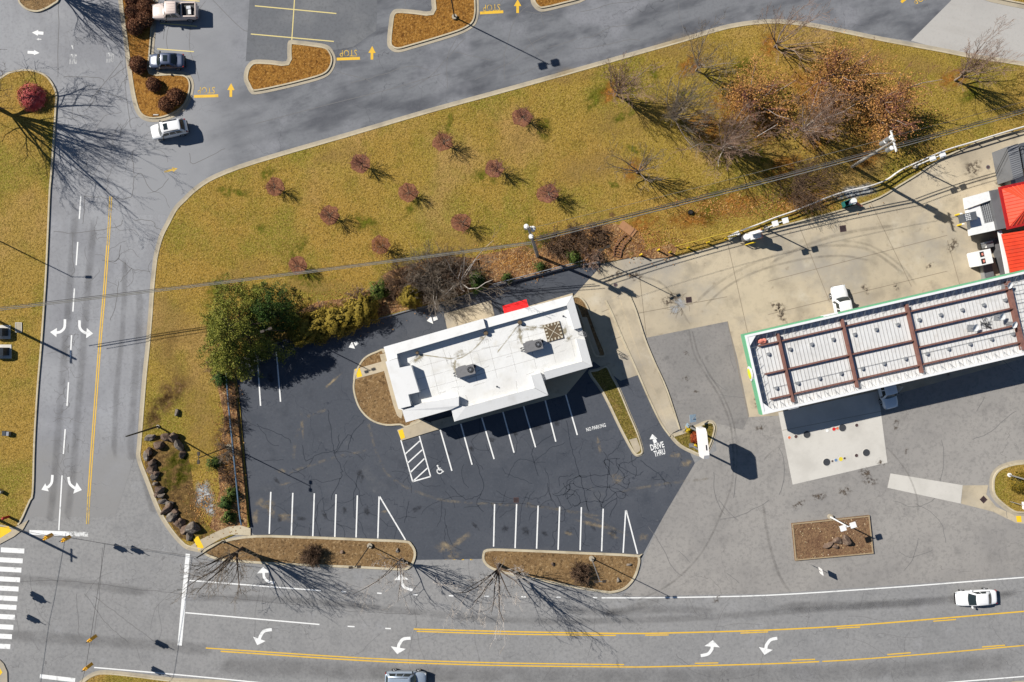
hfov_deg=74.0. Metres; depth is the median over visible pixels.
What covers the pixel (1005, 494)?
lawn
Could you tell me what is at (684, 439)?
lawn
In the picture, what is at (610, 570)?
island bed
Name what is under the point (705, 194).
overhead line
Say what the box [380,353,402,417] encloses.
pavement
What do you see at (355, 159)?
round tree
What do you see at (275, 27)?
parking lot
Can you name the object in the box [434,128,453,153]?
round tree
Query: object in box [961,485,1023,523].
path
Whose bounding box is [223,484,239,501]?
green shrub
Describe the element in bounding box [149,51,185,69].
parked car
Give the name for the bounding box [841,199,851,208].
cart
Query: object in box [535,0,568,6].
island bed
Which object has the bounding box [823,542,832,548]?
boulder
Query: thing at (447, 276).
bare shrub
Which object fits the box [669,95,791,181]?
bare tree
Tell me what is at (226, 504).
green shrub
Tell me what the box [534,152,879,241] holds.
overhead line
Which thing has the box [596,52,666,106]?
bare tree
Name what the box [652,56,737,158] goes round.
bare tree
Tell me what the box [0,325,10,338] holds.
transformer box
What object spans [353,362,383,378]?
pavement
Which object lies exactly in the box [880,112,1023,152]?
overhead line
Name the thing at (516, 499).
drain grate
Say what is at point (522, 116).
round tree
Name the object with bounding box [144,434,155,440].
boulder
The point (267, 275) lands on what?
overhead line
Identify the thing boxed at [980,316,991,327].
cable tangle
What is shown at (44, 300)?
kerb
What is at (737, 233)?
white rail box
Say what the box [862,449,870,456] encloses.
tank lid
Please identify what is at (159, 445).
boulder
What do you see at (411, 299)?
bronze shrub
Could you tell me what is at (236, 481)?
guard rail
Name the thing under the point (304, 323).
golden hedge
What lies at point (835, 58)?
oak tree
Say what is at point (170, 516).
boulder
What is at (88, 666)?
traffic signal
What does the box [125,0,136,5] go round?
clipped shrub
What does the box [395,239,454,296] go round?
bare shrub
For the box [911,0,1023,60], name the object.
road
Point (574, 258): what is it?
green shrub
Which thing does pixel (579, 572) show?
round shrub
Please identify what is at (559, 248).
bare shrub
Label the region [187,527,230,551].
pavement
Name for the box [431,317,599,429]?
pavement
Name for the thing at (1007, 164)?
metal shed
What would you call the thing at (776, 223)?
lamp post
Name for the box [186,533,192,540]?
boulder
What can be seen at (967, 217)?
compressor unit
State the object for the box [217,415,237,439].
bare shrub
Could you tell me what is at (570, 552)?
kerb
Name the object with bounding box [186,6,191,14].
boxes
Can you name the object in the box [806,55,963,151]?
oak tree
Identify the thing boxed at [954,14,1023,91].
bare tree
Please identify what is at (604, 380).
lawn
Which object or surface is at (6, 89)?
bare tree
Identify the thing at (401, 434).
tactile paving
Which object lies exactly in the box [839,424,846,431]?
tank lid
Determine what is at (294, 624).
road
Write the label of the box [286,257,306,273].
round tree
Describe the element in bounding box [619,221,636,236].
plywood sheet
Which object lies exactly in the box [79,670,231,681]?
kerb
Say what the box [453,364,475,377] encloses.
rooftop unit
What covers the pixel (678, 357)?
forecourt
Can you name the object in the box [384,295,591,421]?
restaurant building
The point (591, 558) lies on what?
lamp post
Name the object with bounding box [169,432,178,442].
boulder
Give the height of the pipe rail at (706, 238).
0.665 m
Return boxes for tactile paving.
[0,526,10,537]
[193,536,203,549]
[355,368,361,377]
[398,429,404,438]
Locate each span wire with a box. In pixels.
[0,526,195,556]
[82,545,104,679]
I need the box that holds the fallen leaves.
[183,38,966,545]
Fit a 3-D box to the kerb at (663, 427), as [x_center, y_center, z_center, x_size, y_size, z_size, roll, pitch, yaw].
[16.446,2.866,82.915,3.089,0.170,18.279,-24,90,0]
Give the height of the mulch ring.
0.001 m
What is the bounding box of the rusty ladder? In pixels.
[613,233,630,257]
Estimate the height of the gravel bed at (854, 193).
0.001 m
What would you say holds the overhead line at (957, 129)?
attached to the utility pole at (886, 141)
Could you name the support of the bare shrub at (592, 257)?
on the leaf bed at (610, 228)
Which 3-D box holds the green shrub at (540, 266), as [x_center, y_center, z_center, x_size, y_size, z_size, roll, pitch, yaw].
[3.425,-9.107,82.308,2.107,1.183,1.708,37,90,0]
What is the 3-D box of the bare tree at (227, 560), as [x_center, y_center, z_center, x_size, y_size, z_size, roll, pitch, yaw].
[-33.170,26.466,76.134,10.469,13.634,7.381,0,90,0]
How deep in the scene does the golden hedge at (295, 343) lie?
81.17 m
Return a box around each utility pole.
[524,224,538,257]
[850,130,897,167]
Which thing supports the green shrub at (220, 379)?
on the lawn at (238, 224)
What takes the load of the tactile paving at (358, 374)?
on the pavement at (371, 369)
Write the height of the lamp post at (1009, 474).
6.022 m
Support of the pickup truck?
on the road at (372, 79)
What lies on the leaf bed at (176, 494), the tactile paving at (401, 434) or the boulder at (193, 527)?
the boulder at (193, 527)
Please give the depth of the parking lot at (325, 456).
82.99 m
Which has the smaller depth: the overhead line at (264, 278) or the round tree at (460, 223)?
the overhead line at (264, 278)
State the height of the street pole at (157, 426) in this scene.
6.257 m
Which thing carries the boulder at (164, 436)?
on the leaf bed at (176, 494)
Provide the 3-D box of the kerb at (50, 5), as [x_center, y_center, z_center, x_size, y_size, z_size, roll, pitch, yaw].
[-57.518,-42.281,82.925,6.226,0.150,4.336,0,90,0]
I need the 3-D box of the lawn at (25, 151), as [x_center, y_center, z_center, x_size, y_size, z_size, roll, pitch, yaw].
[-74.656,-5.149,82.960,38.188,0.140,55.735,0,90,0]
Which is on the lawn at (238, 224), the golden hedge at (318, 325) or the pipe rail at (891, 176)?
the pipe rail at (891, 176)
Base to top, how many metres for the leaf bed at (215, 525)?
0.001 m
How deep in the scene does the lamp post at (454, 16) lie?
82.53 m
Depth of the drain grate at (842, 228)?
82.95 m
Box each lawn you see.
[0,71,54,526]
[86,674,167,681]
[140,24,1023,545]
[591,368,640,453]
[674,423,713,452]
[995,464,1023,511]
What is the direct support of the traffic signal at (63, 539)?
hanging from the span wire at (98, 542)
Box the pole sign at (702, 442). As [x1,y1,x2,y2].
[689,425,708,458]
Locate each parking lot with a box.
[237,264,694,559]
[246,0,376,61]
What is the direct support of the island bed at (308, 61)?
on the road at (372, 79)
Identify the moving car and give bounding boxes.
[150,118,189,140]
[385,668,426,681]
[954,587,996,608]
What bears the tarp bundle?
on the fuel canopy
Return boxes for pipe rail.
[675,229,739,246]
[740,126,1023,231]
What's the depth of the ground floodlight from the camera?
82.39 m
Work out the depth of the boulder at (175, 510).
82.57 m
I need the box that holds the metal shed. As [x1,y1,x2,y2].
[992,144,1023,183]
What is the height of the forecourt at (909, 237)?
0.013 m
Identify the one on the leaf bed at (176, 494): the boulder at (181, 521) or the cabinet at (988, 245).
the boulder at (181, 521)
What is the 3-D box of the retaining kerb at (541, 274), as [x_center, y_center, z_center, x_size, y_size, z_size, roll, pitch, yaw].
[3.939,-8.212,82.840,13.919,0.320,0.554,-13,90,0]
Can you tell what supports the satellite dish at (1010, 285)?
on the fuel canopy
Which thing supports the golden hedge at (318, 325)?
on the leaf bed at (389, 308)
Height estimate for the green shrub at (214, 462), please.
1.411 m
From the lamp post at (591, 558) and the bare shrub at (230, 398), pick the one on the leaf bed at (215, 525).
the bare shrub at (230, 398)
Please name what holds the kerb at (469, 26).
on the road at (372, 79)
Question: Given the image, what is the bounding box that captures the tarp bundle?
[757,338,766,343]
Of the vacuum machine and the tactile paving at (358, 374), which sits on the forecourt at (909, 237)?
the vacuum machine
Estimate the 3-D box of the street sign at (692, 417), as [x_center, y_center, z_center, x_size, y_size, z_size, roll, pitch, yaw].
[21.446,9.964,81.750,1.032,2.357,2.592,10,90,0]
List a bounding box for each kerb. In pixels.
[0,69,57,524]
[18,0,58,11]
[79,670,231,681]
[118,0,193,121]
[136,19,1023,552]
[203,535,415,569]
[244,40,335,93]
[260,288,484,348]
[353,349,423,426]
[387,0,478,51]
[482,548,641,592]
[489,261,599,287]
[531,0,583,11]
[573,296,605,356]
[588,365,643,455]
[605,292,679,436]
[670,420,716,455]
[769,129,1023,229]
[986,0,1023,8]
[989,460,1023,515]
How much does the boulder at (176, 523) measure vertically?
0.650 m
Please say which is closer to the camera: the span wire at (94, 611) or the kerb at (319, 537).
the span wire at (94, 611)
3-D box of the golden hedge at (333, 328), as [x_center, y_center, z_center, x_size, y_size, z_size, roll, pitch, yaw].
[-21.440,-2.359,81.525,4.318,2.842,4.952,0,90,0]
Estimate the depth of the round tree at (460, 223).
81.37 m
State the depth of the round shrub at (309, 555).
81.95 m
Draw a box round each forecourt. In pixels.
[574,131,1023,416]
[623,322,1023,601]
[647,322,748,429]
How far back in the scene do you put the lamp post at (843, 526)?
78.32 m
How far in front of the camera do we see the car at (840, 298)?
81.86 m
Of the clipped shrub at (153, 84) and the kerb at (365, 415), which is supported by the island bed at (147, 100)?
the clipped shrub at (153, 84)
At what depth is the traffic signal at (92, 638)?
78.01 m
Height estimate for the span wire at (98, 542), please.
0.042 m
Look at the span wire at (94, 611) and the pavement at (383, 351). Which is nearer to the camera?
the span wire at (94, 611)
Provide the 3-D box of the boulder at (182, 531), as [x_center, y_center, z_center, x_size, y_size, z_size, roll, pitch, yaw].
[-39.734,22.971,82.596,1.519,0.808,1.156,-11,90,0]
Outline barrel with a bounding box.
[848,198,856,205]
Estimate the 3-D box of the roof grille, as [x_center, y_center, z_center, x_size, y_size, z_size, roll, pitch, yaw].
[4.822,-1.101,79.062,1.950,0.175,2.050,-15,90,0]
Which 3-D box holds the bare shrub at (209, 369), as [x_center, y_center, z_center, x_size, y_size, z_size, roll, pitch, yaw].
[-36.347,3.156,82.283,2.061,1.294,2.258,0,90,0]
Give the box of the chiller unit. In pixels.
[967,249,992,266]
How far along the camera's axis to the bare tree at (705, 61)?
79.17 m
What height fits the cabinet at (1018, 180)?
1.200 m
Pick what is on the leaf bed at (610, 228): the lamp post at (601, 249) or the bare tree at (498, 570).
the lamp post at (601, 249)
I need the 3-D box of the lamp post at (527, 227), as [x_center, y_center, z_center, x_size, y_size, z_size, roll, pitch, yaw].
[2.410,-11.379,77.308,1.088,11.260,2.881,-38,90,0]
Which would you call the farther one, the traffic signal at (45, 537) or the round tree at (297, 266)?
the round tree at (297, 266)
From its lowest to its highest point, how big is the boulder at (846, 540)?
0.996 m
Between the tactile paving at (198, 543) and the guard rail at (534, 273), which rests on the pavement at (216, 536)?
the tactile paving at (198, 543)
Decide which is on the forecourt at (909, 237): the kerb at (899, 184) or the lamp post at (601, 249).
the kerb at (899, 184)
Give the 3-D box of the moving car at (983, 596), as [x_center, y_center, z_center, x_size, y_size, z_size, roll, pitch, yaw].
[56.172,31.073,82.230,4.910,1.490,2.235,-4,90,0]
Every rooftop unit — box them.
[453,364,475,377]
[520,339,542,352]
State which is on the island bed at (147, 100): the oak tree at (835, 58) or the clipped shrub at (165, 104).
the clipped shrub at (165, 104)
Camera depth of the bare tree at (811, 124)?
77.37 m
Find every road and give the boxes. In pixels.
[0,0,224,529]
[0,36,1023,681]
[137,0,950,214]
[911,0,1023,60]
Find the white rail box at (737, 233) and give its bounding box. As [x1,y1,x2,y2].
[727,231,739,239]
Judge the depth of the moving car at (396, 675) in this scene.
81.85 m
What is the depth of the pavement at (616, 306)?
82.91 m
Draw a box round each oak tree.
[718,43,812,135]
[776,31,905,132]
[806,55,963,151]
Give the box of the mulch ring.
[266,108,557,273]
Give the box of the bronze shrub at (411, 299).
[396,283,424,309]
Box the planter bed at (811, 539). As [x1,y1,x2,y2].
[791,515,873,560]
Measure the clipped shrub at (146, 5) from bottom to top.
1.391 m
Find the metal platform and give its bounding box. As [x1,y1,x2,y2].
[979,264,993,278]
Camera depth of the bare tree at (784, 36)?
78.75 m
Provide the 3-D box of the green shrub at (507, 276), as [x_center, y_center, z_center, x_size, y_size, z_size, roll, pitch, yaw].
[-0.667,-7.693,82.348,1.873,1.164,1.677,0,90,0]
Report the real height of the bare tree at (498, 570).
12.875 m
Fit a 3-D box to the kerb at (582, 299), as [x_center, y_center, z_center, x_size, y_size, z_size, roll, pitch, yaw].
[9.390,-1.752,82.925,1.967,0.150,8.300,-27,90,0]
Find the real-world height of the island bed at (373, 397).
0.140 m
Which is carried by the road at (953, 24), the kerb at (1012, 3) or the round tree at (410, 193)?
the kerb at (1012, 3)
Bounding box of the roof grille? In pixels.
[543,321,563,341]
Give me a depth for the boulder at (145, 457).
82.52 m
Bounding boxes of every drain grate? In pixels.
[514,497,518,502]
[686,297,691,302]
[839,225,845,231]
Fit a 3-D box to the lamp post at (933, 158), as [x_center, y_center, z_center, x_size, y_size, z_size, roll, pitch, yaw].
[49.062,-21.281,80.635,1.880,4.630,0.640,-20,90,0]
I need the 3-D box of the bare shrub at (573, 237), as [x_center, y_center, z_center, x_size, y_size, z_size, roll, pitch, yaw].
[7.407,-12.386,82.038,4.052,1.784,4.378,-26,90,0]
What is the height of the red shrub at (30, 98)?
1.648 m
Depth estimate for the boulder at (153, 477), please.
82.44 m
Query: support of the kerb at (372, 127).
on the road at (294, 624)
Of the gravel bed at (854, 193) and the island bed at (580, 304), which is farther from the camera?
the island bed at (580, 304)
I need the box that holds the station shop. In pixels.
[963,182,1023,274]
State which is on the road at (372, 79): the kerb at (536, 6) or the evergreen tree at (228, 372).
the kerb at (536, 6)
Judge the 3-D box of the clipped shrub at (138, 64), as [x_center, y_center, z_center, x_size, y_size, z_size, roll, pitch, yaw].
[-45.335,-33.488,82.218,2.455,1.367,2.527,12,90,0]
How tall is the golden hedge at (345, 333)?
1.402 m
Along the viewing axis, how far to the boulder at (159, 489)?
82.41 m
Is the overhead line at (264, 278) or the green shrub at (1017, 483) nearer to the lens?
the overhead line at (264, 278)
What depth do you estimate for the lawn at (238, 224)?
82.89 m
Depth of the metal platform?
82.43 m
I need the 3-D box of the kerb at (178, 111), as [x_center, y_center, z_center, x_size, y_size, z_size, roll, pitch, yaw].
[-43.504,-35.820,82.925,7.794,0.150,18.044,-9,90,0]
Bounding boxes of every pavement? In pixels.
[0,520,27,543]
[0,660,7,681]
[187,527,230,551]
[228,525,250,535]
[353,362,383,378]
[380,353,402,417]
[382,293,572,352]
[397,419,434,440]
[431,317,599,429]
[607,297,671,434]
[619,293,678,432]
[630,438,639,452]
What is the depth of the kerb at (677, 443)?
82.97 m
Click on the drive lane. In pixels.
(595, 292)
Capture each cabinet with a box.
[981,242,993,248]
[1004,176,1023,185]
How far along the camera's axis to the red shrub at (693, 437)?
82.29 m
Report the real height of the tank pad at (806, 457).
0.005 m
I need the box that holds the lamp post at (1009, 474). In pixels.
[1007,473,1023,479]
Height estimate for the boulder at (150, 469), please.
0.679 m
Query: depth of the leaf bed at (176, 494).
82.88 m
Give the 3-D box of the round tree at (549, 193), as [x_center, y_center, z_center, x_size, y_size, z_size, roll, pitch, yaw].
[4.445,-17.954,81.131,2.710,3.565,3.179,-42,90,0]
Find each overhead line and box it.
[0,242,530,308]
[0,244,529,310]
[4,241,530,306]
[529,137,890,228]
[533,149,877,237]
[533,151,875,239]
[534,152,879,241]
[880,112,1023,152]
[882,110,1023,149]
[887,108,1023,146]
[894,101,1023,135]
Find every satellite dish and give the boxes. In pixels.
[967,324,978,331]
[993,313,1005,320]
[1001,282,1012,288]
[1006,321,1017,328]
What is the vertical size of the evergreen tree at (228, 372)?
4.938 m
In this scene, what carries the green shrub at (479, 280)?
on the leaf bed at (389, 308)
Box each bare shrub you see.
[204,360,216,375]
[214,439,237,463]
[214,463,236,487]
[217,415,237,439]
[219,386,239,406]
[307,299,322,311]
[341,283,364,301]
[379,255,423,301]
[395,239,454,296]
[415,268,463,313]
[424,244,477,296]
[536,226,570,259]
[557,219,589,258]
[575,244,604,269]
[586,215,608,251]
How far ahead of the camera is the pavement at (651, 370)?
82.86 m
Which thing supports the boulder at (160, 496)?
on the leaf bed at (176, 494)
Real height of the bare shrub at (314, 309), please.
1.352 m
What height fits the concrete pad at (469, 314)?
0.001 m
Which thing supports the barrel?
on the lawn at (238, 224)
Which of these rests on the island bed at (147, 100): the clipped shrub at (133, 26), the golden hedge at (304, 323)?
the clipped shrub at (133, 26)
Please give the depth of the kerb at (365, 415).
82.85 m
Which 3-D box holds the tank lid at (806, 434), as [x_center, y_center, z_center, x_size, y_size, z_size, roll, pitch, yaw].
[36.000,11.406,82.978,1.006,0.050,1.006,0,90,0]
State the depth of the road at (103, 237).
82.99 m
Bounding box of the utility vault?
[15,322,21,331]
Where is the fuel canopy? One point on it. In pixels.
(793, 365)
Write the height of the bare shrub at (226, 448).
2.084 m
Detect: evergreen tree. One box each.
[196,272,300,378]
[208,338,263,381]
[245,280,304,338]
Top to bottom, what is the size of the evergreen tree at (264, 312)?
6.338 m
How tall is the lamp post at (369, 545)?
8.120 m
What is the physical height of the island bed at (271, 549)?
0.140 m
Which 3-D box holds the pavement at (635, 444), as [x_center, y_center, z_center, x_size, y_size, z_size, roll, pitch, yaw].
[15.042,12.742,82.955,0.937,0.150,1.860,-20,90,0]
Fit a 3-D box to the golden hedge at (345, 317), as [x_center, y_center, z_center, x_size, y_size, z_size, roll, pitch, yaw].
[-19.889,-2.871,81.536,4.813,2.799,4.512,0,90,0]
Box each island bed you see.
[20,0,55,9]
[123,0,188,116]
[206,537,413,567]
[248,44,330,88]
[354,351,420,425]
[392,0,473,46]
[484,551,637,590]
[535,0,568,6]
[573,297,603,355]
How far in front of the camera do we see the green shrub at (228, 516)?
82.20 m
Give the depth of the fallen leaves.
82.84 m
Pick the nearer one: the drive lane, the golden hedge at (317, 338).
the golden hedge at (317, 338)
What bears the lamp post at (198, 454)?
on the leaf bed at (215, 525)
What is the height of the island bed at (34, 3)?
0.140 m
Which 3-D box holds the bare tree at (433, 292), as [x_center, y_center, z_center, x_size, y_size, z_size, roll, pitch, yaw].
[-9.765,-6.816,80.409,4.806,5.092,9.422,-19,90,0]
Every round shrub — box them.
[295,543,322,569]
[569,560,591,585]
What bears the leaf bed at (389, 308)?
on the lawn at (238, 224)
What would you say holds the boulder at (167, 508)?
on the leaf bed at (176, 494)
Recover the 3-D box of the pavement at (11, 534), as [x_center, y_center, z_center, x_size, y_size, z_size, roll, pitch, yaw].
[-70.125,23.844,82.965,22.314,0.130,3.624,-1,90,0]
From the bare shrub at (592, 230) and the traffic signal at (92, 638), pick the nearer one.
the traffic signal at (92, 638)
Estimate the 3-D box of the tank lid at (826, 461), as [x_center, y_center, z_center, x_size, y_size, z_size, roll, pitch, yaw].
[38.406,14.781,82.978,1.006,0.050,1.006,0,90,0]
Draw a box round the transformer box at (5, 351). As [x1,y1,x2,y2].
[0,345,11,357]
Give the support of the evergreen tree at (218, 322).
on the lawn at (238, 224)
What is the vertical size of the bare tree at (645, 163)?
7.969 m
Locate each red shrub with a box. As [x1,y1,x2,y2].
[15,82,46,111]
[690,431,697,444]
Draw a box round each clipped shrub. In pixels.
[123,4,138,17]
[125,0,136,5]
[125,17,144,35]
[128,54,147,74]
[135,8,154,27]
[136,0,154,12]
[145,76,161,92]
[157,95,174,112]
[165,86,184,106]
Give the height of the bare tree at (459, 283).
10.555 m
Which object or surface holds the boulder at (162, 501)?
on the leaf bed at (176, 494)
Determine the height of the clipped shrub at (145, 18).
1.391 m
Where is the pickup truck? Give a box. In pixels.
[152,0,198,22]
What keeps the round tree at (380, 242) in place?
on the mulch ring
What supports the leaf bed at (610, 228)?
on the lawn at (238, 224)
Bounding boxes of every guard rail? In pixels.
[225,371,241,524]
[492,260,584,284]
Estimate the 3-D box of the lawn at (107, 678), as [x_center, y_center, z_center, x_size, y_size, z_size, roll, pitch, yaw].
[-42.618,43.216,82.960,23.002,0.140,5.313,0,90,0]
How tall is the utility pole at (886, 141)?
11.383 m
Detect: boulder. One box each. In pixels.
[143,451,148,461]
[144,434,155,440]
[145,447,151,455]
[146,463,156,473]
[148,458,156,465]
[150,474,157,480]
[153,441,164,449]
[153,471,160,475]
[154,486,164,493]
[157,493,164,498]
[157,499,166,503]
[160,503,172,514]
[161,433,170,440]
[166,511,178,521]
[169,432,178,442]
[172,508,178,513]
[173,517,185,528]
[174,438,183,450]
[178,518,185,523]
[179,450,185,458]
[180,525,186,534]
[185,521,200,533]
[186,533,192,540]
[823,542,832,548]
[832,537,841,543]
[842,535,851,544]
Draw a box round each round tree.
[263,177,282,193]
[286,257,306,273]
[317,206,339,226]
[347,151,371,173]
[369,235,392,258]
[400,182,417,200]
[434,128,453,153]
[451,212,470,232]
[487,156,506,176]
[512,104,533,123]
[538,179,561,203]
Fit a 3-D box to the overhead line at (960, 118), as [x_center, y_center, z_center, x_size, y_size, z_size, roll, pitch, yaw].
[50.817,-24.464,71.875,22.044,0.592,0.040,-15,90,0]
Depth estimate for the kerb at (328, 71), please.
82.97 m
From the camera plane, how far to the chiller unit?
81.18 m
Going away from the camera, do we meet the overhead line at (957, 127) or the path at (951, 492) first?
the overhead line at (957, 127)
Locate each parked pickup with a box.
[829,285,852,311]
[877,384,902,409]
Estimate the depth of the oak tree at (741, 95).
79.32 m
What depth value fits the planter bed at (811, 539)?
82.83 m
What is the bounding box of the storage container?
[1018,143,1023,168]
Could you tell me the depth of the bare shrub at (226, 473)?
82.33 m
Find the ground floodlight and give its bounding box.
[2,431,10,435]
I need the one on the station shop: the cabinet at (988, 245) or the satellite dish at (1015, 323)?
the cabinet at (988, 245)
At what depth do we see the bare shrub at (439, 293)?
81.50 m
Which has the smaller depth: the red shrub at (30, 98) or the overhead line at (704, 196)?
the overhead line at (704, 196)
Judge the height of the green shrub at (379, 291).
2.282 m
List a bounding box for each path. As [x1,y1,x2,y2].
[887,473,962,503]
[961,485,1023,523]
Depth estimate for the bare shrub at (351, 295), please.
82.13 m
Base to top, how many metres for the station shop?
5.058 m
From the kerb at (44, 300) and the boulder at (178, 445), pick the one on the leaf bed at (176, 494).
the boulder at (178, 445)
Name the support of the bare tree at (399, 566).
on the island bed at (271, 549)
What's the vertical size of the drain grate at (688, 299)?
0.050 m
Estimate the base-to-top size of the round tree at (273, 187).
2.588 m
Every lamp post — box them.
[197,444,231,463]
[260,327,286,332]
[349,543,372,568]
[451,0,456,19]
[589,556,605,582]
[594,245,610,258]
[763,217,788,230]
[827,514,856,531]
[912,151,945,168]
[1007,473,1023,479]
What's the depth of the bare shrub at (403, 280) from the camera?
81.62 m
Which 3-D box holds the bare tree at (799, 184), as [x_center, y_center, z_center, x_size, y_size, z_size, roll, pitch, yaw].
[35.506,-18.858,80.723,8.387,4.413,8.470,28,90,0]
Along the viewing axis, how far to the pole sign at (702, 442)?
76.82 m
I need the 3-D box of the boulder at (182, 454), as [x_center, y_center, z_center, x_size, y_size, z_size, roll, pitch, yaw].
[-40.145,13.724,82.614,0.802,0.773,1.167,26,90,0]
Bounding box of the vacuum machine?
[740,229,763,243]
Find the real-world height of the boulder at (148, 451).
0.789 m
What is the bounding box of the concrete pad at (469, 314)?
[444,300,493,328]
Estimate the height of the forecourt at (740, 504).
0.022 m
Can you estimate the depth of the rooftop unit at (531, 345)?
78.08 m
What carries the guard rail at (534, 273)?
on the leaf bed at (610, 228)
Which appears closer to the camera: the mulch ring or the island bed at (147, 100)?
the mulch ring
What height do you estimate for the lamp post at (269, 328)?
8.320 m
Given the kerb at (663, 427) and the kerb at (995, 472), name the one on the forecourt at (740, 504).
the kerb at (995, 472)
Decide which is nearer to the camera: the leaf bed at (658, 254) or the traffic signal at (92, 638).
the traffic signal at (92, 638)
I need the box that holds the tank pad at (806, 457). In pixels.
[778,391,886,483]
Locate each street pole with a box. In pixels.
[125,425,159,436]
[196,539,224,557]
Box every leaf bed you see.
[144,435,214,542]
[210,374,246,536]
[293,256,483,321]
[476,223,645,285]
[634,243,676,258]
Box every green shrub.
[206,455,223,471]
[209,372,235,392]
[218,494,235,513]
[221,510,237,523]
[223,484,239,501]
[367,276,393,304]
[468,267,487,295]
[499,272,513,282]
[532,260,549,273]
[566,249,582,266]
[1009,471,1023,494]
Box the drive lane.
[575,271,637,380]
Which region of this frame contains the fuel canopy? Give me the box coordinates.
[740,270,1023,414]
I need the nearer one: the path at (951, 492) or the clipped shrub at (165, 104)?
the clipped shrub at (165, 104)
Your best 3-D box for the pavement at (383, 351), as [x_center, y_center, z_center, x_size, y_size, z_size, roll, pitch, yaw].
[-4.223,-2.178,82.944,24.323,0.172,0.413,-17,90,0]
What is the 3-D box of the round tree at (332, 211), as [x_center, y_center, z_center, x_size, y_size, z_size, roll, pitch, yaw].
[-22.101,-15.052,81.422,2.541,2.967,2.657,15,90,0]
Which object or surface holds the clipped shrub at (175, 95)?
on the island bed at (147, 100)
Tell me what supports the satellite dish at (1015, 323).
on the fuel canopy
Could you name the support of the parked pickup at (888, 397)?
on the forecourt at (909, 237)
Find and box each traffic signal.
[41,533,53,540]
[59,535,71,542]
[81,662,93,671]
[86,634,97,642]
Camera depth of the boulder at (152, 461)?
82.35 m
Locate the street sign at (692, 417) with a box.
[683,414,695,431]
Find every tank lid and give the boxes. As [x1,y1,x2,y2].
[803,430,810,438]
[823,458,830,465]
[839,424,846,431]
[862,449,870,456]
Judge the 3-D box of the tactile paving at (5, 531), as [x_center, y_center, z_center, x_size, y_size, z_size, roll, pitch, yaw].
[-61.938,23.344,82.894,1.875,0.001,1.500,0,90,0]
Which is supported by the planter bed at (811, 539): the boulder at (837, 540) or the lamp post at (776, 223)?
the boulder at (837, 540)
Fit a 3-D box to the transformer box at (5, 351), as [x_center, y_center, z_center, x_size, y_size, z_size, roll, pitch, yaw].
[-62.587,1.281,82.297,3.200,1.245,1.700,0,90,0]
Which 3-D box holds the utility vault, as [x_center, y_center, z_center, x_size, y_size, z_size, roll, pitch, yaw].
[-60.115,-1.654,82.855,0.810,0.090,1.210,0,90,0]
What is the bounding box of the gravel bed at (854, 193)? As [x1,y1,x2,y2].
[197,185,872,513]
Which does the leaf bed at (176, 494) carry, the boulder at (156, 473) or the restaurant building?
the boulder at (156, 473)
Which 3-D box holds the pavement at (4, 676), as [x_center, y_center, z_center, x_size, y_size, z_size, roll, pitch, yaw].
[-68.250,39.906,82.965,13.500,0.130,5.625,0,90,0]
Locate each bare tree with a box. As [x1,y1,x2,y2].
[0,49,23,117]
[166,546,257,609]
[331,553,418,613]
[406,243,451,315]
[434,224,509,304]
[436,556,533,653]
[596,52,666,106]
[597,133,672,190]
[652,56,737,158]
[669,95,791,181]
[680,10,738,79]
[753,0,846,72]
[766,146,842,220]
[767,74,876,148]
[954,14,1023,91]
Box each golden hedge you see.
[286,322,308,348]
[290,309,322,346]
[300,307,330,342]
[313,334,330,344]
[319,301,347,341]
[334,300,365,335]
[336,326,351,338]
[346,292,380,326]
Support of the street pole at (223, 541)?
on the island bed at (271, 549)
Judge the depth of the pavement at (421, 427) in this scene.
82.87 m
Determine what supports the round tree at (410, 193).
on the mulch ring
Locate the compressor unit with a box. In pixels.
[958,211,976,222]
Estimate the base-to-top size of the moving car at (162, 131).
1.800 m
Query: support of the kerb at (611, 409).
on the parking lot at (325, 456)
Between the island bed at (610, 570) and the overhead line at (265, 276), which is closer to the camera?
the overhead line at (265, 276)
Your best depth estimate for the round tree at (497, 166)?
81.19 m
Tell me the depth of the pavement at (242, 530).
82.88 m
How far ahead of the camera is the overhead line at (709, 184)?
72.46 m
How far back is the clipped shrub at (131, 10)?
82.00 m
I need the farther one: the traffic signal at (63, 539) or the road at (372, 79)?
the road at (372, 79)

